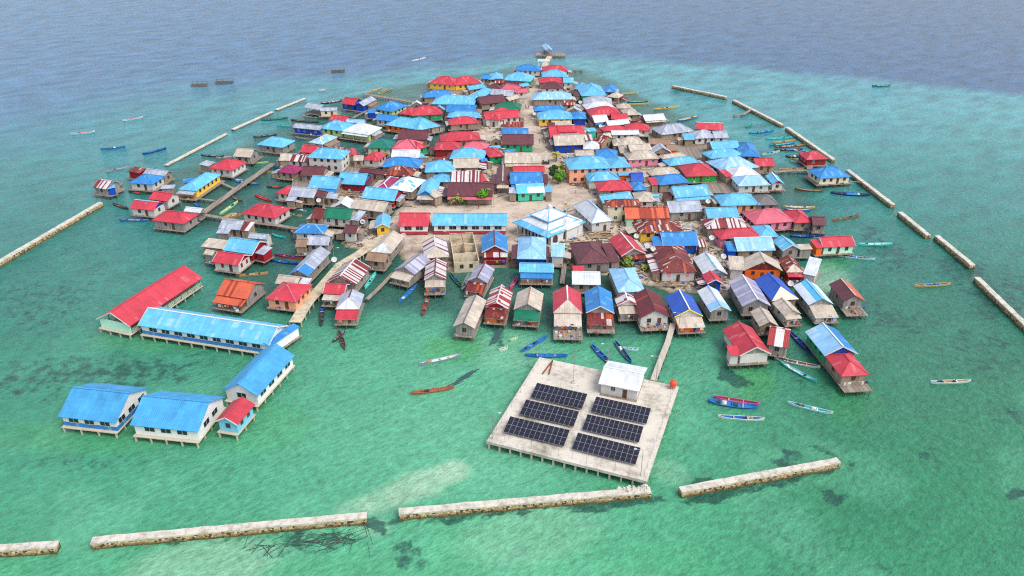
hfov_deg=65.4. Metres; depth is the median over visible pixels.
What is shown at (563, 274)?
walkway
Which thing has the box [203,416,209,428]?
window
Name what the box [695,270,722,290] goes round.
hut
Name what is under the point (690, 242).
house
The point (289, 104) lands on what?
breakwater
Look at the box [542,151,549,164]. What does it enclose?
monument
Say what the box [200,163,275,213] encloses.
pier
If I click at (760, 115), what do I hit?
breakwater
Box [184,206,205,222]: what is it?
shelter
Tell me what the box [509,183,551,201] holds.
house
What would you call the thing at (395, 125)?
stilt house
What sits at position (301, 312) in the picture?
pier
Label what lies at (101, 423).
window
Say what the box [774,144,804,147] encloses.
canoe
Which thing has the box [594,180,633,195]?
house
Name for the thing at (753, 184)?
stilt house
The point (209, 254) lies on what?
hut
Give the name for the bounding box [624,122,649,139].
stilt house
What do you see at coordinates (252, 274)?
canoe
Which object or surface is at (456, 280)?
canoe
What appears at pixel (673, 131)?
stilt house
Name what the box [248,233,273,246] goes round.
stilt house
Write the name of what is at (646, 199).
house
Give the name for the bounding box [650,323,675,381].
walkway
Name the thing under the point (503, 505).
breakwater
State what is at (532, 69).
stilt house
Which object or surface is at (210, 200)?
walkway
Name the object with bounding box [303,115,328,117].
workboat
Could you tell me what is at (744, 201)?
stilt house
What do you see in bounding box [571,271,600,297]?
stilt house
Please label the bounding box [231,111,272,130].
breakwater
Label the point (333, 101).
fishing boat
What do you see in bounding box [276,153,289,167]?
shed
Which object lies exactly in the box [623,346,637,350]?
canoe
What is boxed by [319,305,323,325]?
canoe
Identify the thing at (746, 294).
stilt house
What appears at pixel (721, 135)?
annex
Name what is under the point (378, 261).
hut
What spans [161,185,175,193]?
shed
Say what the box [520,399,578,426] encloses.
solar array
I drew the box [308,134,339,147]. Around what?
stilt house
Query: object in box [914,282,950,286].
canoe
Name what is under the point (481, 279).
stilt house
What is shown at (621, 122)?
stilt house
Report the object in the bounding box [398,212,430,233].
school hall
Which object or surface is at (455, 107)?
stilt house
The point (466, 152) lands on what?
house
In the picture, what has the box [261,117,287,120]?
longboat
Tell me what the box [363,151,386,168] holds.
stilt house
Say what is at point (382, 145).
stilt house
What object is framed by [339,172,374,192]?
stilt house
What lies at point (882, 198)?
breakwater
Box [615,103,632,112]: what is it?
stilt house
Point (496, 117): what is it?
house
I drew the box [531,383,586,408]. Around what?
solar array
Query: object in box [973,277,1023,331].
breakwater
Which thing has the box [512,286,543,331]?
stilt house
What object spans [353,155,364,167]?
shed
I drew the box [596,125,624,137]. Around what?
house
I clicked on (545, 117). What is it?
house
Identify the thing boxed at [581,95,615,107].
stilt house
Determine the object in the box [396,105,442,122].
stilt house
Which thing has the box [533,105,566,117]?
house
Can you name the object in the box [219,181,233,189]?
walkway
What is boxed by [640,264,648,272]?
banana plant
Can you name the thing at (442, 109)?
hut
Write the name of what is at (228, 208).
canoe
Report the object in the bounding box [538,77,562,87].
house
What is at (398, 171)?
stilt house
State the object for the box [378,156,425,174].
stilt house
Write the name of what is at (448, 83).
stilt house
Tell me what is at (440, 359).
canoe
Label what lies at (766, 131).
canoe
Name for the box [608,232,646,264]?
house
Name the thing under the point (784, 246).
stilt house
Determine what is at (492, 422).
street lamp
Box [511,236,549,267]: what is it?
house
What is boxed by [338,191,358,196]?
firewood heap
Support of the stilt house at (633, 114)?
on the water
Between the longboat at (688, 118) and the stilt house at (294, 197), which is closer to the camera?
the stilt house at (294, 197)
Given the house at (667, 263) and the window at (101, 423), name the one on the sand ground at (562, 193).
the house at (667, 263)
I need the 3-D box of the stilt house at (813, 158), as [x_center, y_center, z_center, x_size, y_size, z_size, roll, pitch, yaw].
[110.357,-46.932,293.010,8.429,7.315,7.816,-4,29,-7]
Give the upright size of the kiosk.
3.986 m
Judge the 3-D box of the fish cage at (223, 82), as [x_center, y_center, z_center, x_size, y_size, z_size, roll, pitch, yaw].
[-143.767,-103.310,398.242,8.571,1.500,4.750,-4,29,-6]
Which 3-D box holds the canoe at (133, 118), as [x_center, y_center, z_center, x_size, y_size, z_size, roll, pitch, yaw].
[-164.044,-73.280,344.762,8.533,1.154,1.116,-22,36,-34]
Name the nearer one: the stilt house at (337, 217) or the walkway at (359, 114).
the stilt house at (337, 217)
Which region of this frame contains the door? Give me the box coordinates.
[622,390,626,397]
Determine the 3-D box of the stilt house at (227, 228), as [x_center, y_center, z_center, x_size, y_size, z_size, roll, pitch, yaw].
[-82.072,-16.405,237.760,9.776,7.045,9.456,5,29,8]
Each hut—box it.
[203,249,216,267]
[233,148,262,166]
[295,238,308,257]
[321,283,349,310]
[365,251,391,273]
[407,100,423,107]
[437,105,445,116]
[480,74,489,83]
[664,144,677,152]
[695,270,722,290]
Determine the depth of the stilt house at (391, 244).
225.96 m
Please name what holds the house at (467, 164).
on the sand ground at (562, 193)
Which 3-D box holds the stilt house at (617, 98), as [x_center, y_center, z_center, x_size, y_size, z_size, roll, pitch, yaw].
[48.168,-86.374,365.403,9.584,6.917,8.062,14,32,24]
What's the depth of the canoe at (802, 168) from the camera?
290.06 m
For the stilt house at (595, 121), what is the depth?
330.06 m
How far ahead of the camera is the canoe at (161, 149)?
307.37 m
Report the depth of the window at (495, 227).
238.93 m
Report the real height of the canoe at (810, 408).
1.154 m
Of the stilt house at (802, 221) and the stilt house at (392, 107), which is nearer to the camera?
the stilt house at (802, 221)
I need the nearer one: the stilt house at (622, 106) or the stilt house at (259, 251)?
the stilt house at (259, 251)
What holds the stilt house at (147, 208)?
on the water
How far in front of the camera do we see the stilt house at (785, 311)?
193.77 m
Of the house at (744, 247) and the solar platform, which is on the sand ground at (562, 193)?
the house at (744, 247)
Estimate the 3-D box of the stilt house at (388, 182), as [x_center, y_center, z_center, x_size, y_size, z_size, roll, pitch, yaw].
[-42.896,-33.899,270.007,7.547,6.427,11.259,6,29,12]
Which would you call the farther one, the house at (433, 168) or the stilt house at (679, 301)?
the house at (433, 168)
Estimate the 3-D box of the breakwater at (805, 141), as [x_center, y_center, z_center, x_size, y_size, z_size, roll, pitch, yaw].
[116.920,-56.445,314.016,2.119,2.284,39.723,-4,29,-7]
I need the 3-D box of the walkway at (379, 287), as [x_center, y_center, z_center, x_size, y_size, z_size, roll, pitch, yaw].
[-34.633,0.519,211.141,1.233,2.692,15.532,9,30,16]
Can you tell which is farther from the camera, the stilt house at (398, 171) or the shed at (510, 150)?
the shed at (510, 150)
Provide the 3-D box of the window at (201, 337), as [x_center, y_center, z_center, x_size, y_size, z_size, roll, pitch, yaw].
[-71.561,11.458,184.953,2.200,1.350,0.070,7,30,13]
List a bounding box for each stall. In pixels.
[518,82,529,91]
[540,122,554,134]
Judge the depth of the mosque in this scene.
235.79 m
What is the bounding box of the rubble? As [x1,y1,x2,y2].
[617,484,649,492]
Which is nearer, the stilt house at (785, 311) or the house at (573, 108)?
the stilt house at (785, 311)
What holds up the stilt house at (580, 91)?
on the water
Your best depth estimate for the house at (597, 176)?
271.86 m
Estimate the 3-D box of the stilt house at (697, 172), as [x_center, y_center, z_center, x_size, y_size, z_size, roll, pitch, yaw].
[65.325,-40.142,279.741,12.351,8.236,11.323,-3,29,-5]
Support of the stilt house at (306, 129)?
on the water
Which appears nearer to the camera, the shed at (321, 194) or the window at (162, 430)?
the window at (162, 430)
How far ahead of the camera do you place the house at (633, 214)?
244.12 m
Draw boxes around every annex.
[563,77,577,89]
[711,130,728,140]
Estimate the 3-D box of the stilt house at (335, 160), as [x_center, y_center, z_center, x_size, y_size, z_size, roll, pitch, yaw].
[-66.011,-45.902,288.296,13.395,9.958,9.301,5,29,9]
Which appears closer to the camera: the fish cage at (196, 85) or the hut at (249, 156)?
the hut at (249, 156)
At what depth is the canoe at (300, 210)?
256.73 m
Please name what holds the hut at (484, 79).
on the water
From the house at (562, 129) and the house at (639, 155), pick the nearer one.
the house at (639, 155)
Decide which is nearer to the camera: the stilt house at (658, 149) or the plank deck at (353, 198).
the plank deck at (353, 198)
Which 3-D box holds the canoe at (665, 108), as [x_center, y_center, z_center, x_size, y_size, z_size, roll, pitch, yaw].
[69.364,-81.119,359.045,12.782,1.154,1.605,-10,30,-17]
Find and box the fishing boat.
[320,99,341,103]
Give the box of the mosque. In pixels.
[512,204,585,246]
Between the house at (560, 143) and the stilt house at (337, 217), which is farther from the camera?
the house at (560, 143)
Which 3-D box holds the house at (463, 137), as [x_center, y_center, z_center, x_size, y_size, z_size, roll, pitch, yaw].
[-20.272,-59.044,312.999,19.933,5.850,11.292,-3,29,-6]
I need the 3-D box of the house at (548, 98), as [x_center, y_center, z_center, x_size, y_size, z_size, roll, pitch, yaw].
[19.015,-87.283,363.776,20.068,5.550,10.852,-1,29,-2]
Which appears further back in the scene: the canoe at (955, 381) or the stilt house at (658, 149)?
the stilt house at (658, 149)
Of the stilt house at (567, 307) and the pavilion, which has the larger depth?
the pavilion
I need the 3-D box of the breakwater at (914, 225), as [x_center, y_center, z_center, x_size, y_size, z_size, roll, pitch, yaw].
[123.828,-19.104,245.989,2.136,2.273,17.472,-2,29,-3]
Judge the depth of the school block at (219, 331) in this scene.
185.60 m
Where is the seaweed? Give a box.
[243,524,372,557]
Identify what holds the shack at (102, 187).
on the water
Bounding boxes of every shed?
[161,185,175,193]
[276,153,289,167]
[315,190,327,207]
[326,192,344,205]
[332,146,349,150]
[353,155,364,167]
[365,109,381,118]
[433,156,447,160]
[480,158,492,168]
[489,145,504,152]
[495,122,523,132]
[503,149,515,157]
[551,243,570,267]
[552,121,573,125]
[571,266,583,275]
[584,134,595,140]
[595,134,612,148]
[618,172,630,180]
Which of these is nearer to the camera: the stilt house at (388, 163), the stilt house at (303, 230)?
the stilt house at (303, 230)
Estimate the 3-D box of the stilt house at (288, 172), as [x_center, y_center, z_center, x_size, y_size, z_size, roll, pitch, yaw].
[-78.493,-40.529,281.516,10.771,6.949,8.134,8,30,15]
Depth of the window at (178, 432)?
154.81 m
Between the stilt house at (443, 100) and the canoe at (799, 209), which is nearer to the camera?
the canoe at (799, 209)
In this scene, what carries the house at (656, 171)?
on the sand ground at (562, 193)
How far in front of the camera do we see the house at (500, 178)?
270.91 m
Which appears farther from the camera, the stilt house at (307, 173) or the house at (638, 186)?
the stilt house at (307, 173)
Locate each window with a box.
[68,418,78,422]
[84,420,94,424]
[99,422,110,426]
[118,412,125,424]
[128,403,135,413]
[144,427,154,431]
[149,328,157,332]
[160,429,171,433]
[161,330,169,334]
[174,332,182,336]
[176,430,187,435]
[186,333,195,338]
[199,335,207,339]
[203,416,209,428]
[211,406,217,417]
[212,337,220,341]
[225,339,233,344]
[236,392,246,398]
[238,341,247,346]
[252,344,260,348]
[460,226,467,229]
[494,226,501,229]
[553,235,557,242]
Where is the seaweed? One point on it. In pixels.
(339, 540)
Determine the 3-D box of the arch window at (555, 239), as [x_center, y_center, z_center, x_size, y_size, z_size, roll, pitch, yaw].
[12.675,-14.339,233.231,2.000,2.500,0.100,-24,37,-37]
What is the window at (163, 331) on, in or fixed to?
in the school block at (219, 331)
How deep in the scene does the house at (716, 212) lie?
244.81 m
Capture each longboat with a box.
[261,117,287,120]
[291,119,318,122]
[677,115,698,121]
[708,398,757,408]
[774,148,802,150]
[786,155,798,157]
[830,191,870,195]
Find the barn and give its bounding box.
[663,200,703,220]
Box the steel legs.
[542,360,552,374]
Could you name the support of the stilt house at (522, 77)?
on the water
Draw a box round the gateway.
[537,59,549,65]
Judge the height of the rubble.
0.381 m
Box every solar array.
[503,416,569,445]
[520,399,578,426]
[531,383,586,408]
[572,433,640,464]
[582,414,642,441]
[591,396,650,424]
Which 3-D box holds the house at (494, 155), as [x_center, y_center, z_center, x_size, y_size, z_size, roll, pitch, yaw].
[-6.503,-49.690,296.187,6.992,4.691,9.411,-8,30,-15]
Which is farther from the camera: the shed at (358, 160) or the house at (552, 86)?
the house at (552, 86)
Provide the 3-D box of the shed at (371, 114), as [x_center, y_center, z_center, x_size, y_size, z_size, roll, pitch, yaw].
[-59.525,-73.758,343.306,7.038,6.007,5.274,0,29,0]
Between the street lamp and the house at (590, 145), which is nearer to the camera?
the street lamp
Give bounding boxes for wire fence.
[491,354,674,474]
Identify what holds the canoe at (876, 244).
on the water
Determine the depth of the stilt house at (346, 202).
251.37 m
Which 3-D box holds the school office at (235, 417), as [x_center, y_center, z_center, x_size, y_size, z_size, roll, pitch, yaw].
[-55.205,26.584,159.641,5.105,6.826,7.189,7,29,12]
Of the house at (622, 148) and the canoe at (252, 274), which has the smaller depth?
the canoe at (252, 274)
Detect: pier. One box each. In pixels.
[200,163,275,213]
[289,234,383,326]
[363,93,414,104]
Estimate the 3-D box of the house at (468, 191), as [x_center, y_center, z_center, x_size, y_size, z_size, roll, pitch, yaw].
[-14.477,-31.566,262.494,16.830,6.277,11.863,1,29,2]
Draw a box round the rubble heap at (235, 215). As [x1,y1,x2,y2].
[220,212,243,219]
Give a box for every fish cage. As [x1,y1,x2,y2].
[191,81,207,86]
[215,78,233,83]
[331,68,344,72]
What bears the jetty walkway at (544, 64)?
in the water
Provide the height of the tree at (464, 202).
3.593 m
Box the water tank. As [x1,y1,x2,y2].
[669,380,676,388]
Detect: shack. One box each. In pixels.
[92,179,125,199]
[809,216,826,236]
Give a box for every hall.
[96,265,202,339]
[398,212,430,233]
[432,213,506,233]
[572,199,612,231]
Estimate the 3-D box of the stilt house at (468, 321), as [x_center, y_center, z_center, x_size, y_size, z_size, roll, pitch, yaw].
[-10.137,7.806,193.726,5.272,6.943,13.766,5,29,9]
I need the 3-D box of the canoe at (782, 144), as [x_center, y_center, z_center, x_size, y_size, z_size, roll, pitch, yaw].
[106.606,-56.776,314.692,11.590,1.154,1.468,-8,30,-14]
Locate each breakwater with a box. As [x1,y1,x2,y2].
[0,202,103,267]
[0,540,60,557]
[90,512,366,549]
[164,133,227,166]
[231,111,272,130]
[275,98,305,110]
[399,486,650,520]
[671,85,726,99]
[678,457,840,498]
[732,100,783,127]
[785,127,834,162]
[845,170,894,208]
[897,212,930,238]
[933,235,974,269]
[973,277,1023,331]
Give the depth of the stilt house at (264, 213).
245.95 m
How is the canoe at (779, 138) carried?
on the water
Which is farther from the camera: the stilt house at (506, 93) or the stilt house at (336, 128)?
the stilt house at (506, 93)
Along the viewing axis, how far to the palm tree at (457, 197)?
257.59 m
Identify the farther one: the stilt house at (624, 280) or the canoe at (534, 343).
the stilt house at (624, 280)
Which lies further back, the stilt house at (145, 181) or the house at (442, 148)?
the house at (442, 148)
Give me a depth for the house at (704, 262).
214.19 m
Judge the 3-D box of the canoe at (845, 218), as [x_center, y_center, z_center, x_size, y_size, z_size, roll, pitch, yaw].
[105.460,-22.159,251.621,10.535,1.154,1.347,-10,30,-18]
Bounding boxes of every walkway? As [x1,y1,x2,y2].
[198,198,215,203]
[202,214,297,231]
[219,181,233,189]
[352,111,366,117]
[365,272,392,303]
[541,56,551,69]
[560,260,566,285]
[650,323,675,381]
[733,109,750,117]
[773,169,807,174]
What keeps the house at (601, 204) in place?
on the sand ground at (562, 193)
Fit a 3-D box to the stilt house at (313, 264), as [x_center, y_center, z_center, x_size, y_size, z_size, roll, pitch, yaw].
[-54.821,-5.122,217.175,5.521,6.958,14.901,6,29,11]
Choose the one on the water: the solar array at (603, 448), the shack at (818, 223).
the shack at (818, 223)
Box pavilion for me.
[542,43,551,55]
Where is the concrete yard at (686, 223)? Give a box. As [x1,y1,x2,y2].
[678,220,699,233]
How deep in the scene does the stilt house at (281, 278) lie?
206.80 m
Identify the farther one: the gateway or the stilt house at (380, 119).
the gateway
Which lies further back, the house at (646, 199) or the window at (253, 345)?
the house at (646, 199)
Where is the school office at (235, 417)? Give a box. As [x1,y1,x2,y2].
[214,396,255,440]
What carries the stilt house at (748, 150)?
on the water
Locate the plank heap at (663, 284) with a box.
[653,281,686,287]
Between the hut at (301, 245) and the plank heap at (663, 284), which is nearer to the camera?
the plank heap at (663, 284)
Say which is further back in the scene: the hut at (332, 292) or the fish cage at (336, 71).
the fish cage at (336, 71)
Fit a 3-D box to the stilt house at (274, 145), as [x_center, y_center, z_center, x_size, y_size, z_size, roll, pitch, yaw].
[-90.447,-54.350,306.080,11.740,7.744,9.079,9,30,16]
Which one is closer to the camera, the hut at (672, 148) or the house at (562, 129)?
the hut at (672, 148)
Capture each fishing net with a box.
[448,369,478,385]
[489,328,503,345]
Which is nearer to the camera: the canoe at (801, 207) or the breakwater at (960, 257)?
the breakwater at (960, 257)
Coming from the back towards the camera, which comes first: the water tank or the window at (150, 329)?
the window at (150, 329)
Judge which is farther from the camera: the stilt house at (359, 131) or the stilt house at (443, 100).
the stilt house at (443, 100)
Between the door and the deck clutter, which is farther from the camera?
the deck clutter
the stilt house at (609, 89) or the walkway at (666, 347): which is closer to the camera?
the walkway at (666, 347)
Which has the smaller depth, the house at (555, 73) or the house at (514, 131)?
the house at (514, 131)
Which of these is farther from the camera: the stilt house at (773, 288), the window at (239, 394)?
the stilt house at (773, 288)
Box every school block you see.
[58,382,148,437]
[130,391,225,447]
[137,307,301,355]
[222,343,294,411]
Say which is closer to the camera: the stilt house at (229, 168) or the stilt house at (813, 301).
the stilt house at (813, 301)
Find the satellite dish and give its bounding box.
[788,281,793,288]
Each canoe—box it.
[71,130,94,134]
[100,145,125,149]
[105,165,130,171]
[113,203,128,209]
[119,218,149,221]
[122,116,142,120]
[128,190,144,194]
[142,147,165,154]
[201,154,223,156]
[216,156,233,158]
[219,200,237,214]
[225,177,244,180]
[235,180,259,184]
[235,272,267,276]
[253,133,276,137]
[255,194,271,201]
[266,185,283,188]
[270,259,297,264]
[272,233,285,238]
[274,253,301,258]
[277,125,291,126]
[290,209,306,211]
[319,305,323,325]
[333,329,344,342]
[338,329,345,349]
[364,272,375,288]
[399,283,416,302]
[411,385,453,394]
[419,353,460,364]
[421,295,429,316]
[450,272,461,287]
[461,273,469,290]
[499,345,507,351]
[510,276,517,288]
[510,336,517,341]
[521,334,546,351]
[525,353,567,357]
[591,343,610,362]
[615,340,631,362]
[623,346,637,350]
[627,100,647,102]
[627,102,648,104]
[653,106,677,109]
[713,395,759,404]
[718,415,764,420]
[749,130,773,133]
[762,150,779,154]
[765,136,791,139]
[769,142,794,145]
[772,139,794,143]
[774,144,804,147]
[774,357,819,367]
[779,167,805,169]
[780,360,816,382]
[783,206,814,208]
[785,208,810,210]
[788,401,833,413]
[790,234,824,237]
[790,331,812,354]
[795,188,823,191]
[832,214,859,220]
[838,255,874,259]
[858,242,892,245]
[872,84,890,86]
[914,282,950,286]
[931,379,970,383]
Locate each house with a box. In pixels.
[127,167,175,183]
[129,173,169,194]
[129,199,165,218]
[149,191,180,209]
[152,210,199,235]
[176,172,224,203]
[198,158,247,178]
[201,237,274,264]
[212,251,252,277]
[212,278,265,316]
[216,219,256,239]
[241,203,291,227]
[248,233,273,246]
[257,136,296,156]
[265,281,311,314]
[271,164,302,181]
[275,185,320,211]
[275,274,313,290]
[288,153,309,166]
[289,246,330,283]
[290,123,322,138]
[292,224,334,241]
[298,144,320,154]
[298,165,333,182]
[305,206,368,228]
[307,147,350,174]
[307,175,344,192]
[307,235,333,253]
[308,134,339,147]
[319,107,340,117]
[320,120,354,137]
[326,258,370,291]
[329,114,351,121]
[331,196,353,207]
[334,288,364,329]
[335,224,364,242]
[339,122,384,143]
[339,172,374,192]
[341,97,361,112]
[346,119,371,124]
[349,147,359,163]
[351,198,393,218]
[354,96,378,112]
[354,167,386,181]
[358,186,405,208]
[363,138,395,154]
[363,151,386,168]
[369,213,390,235]
[371,230,403,261]
[372,113,399,128]
[372,176,397,187]
[373,101,407,115]
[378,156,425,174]
[383,117,417,133]
[383,165,420,180]
[387,149,428,162]
[389,176,425,200]
[389,252,429,290]
[391,138,429,156]
[393,129,432,145]
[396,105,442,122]
[413,117,444,135]
[416,174,451,205]
[420,90,455,103]
[422,235,448,266]
[424,257,446,298]
[425,160,455,179]
[426,75,483,90]
[428,95,476,110]
[429,140,460,156]
[435,131,485,147]
[442,182,493,206]
[444,104,481,117]
[445,111,482,121]
[445,116,481,131]
[447,147,485,162]
[450,232,478,272]
[451,170,489,181]
[453,157,486,174]
[453,294,486,342]
[462,141,489,149]
[463,84,484,95]
[464,263,494,298]
[469,87,491,97]
[476,94,505,112]
[481,230,507,263]
[482,107,523,126]
[483,147,504,163]
[483,284,512,328]
[486,83,502,89]
[486,135,501,147]
[487,72,503,84]
[489,79,504,84]
[489,102,521,112]
[490,89,520,100]
[491,165,508,191]
[496,128,528,134]
[501,83,527,98]
[502,81,521,86]
[502,134,533,151]
[502,152,540,170]
[504,72,535,87]
[505,94,519,102]
[509,171,547,188]
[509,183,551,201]
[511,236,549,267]
[512,165,544,177]
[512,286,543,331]
[514,64,540,75]
[519,262,553,288]
[531,91,576,105]
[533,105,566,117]
[536,110,572,125]
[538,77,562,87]
[541,70,568,78]
[541,81,566,91]
[542,65,571,76]
[543,125,585,139]
[549,134,584,152]
[553,285,582,343]
[560,100,580,108]
[564,155,631,182]
[566,105,585,119]
[569,82,606,101]
[570,241,620,271]
[571,110,586,124]
[571,149,594,157]
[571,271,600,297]
[578,101,614,115]
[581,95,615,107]
[583,141,598,153]
[584,285,614,337]
[585,170,620,189]
[586,106,631,122]
[588,114,607,129]
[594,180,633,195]
[595,148,617,157]
[595,191,632,210]
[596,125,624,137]
[598,360,646,401]
[602,119,629,127]
[604,84,618,95]
[604,198,641,222]
[606,92,627,103]
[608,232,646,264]
[609,267,643,296]
[610,130,643,139]
[611,136,645,152]
[614,292,637,324]
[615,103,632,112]
[618,145,627,156]
[620,108,641,122]
[623,143,659,167]
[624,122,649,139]
[624,206,669,225]
[624,219,683,241]
[626,172,646,183]
[629,181,647,196]
[632,191,659,206]
[632,288,669,334]
[636,113,668,127]
[643,167,680,182]
[644,173,689,193]
[644,231,706,254]
[645,246,696,280]
[649,123,693,140]
[649,138,674,146]
[651,143,671,159]
[657,152,688,164]
[658,156,704,169]
[662,184,713,204]
[665,289,705,338]
[677,129,714,146]
[677,162,717,183]
[692,251,727,281]
[693,122,723,131]
[697,140,741,163]
[697,285,731,324]
[700,217,750,236]
[702,206,742,218]
[705,155,758,176]
[711,193,760,213]
[712,227,758,247]
[715,165,760,184]
[722,321,770,369]
[723,236,775,259]
[727,274,770,319]
[728,251,782,278]
[729,175,770,194]
[736,142,760,161]
[741,208,793,233]
[749,306,777,339]
[750,157,774,173]
[751,225,778,239]
[752,194,779,209]
[754,272,798,313]
[765,172,784,194]
[767,325,790,360]
[771,297,801,330]
[773,235,811,261]
[778,255,821,285]
[783,209,811,233]
[793,279,838,325]
[796,151,827,166]
[803,166,852,188]
[803,322,871,396]
[810,235,855,258]
[828,278,867,320]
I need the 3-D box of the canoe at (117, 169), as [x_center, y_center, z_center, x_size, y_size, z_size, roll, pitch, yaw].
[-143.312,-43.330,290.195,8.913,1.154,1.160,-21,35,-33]
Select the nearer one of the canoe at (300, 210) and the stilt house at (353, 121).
the canoe at (300, 210)
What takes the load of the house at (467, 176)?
on the sand ground at (562, 193)
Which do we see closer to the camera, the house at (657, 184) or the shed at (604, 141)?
the house at (657, 184)
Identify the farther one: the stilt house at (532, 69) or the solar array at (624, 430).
the stilt house at (532, 69)
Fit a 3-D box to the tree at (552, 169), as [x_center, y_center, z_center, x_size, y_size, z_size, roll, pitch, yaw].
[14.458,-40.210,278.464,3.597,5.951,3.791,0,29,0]
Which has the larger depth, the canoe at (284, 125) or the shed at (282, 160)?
the canoe at (284, 125)
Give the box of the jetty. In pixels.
[536,52,565,58]
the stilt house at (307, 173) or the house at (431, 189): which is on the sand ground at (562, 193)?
the house at (431, 189)
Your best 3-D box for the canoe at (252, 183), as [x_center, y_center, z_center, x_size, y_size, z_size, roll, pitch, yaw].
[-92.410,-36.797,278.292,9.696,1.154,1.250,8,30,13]
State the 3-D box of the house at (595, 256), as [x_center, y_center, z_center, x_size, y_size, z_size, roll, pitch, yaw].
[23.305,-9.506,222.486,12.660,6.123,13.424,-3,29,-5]
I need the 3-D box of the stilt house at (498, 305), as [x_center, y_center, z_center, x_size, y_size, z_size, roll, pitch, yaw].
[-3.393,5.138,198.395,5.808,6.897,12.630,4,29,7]
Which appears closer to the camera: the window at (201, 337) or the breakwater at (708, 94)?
the window at (201, 337)
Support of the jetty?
in the water
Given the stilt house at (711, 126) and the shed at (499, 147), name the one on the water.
the stilt house at (711, 126)
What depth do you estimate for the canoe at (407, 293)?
208.64 m
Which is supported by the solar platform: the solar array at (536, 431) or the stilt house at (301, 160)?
the solar array at (536, 431)
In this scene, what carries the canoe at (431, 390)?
on the water
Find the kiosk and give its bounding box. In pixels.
[586,127,595,137]
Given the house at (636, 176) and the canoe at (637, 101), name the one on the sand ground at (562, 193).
the house at (636, 176)
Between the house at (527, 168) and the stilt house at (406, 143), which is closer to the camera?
the house at (527, 168)
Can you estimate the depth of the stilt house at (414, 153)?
292.38 m
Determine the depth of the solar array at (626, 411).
160.71 m
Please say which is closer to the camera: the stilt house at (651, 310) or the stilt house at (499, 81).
the stilt house at (651, 310)
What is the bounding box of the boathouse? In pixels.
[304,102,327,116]
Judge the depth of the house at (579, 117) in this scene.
334.27 m
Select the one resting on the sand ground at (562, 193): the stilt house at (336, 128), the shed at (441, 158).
the shed at (441, 158)
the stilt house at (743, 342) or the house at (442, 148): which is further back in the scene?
the house at (442, 148)
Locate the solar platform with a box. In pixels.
[487,357,678,485]
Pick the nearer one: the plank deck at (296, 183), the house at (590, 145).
the plank deck at (296, 183)
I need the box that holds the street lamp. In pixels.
[492,412,500,437]
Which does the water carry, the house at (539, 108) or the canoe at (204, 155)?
the canoe at (204, 155)
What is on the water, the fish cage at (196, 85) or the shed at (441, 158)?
the fish cage at (196, 85)
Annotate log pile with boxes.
[583,230,613,238]
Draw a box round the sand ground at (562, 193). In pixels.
[340,70,804,298]
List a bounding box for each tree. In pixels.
[448,194,462,205]
[459,196,466,204]
[477,188,489,204]
[548,164,557,179]
[552,151,561,161]
[553,169,565,183]
[558,164,564,169]
[620,255,633,267]
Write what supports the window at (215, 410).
in the school block at (176, 416)
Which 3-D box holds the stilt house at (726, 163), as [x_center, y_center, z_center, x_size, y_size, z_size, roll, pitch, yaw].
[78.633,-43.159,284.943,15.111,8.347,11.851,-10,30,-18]
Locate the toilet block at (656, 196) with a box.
[652,194,659,203]
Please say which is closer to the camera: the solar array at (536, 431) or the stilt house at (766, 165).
the solar array at (536, 431)
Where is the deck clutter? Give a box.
[105,130,864,363]
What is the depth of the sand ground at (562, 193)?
256.95 m
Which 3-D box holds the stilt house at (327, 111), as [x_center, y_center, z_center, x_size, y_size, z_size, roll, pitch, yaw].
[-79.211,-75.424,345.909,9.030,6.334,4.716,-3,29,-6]
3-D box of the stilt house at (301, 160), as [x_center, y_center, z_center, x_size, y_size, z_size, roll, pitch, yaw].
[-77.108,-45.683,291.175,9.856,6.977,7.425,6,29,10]
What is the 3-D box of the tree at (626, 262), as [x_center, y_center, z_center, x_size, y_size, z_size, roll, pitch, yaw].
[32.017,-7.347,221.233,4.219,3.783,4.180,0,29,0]
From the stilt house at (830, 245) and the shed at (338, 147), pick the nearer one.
the stilt house at (830, 245)
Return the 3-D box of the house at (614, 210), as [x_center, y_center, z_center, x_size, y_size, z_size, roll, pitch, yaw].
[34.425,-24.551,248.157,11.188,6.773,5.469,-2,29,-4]
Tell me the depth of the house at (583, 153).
293.40 m
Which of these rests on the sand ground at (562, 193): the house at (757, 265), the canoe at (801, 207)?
the house at (757, 265)
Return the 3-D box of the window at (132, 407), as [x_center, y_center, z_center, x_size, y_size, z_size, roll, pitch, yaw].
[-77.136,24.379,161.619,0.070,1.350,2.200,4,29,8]
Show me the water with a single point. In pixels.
(926, 478)
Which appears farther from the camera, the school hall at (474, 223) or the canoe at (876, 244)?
the school hall at (474, 223)
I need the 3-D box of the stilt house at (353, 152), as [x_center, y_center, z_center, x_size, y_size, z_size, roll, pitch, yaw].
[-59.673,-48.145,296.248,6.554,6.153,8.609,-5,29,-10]
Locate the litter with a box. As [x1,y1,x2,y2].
[346,90,782,292]
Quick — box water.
[0,0,1023,575]
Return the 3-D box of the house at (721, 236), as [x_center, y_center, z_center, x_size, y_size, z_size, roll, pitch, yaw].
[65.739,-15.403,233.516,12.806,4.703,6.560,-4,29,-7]
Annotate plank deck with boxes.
[289,229,340,234]
[291,180,308,186]
[322,193,362,207]
[344,164,376,183]
[432,85,486,95]
[671,141,706,159]
[702,176,735,193]
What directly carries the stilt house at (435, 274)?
on the water
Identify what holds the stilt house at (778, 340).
on the water
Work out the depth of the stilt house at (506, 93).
365.82 m
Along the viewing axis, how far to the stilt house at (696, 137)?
311.39 m

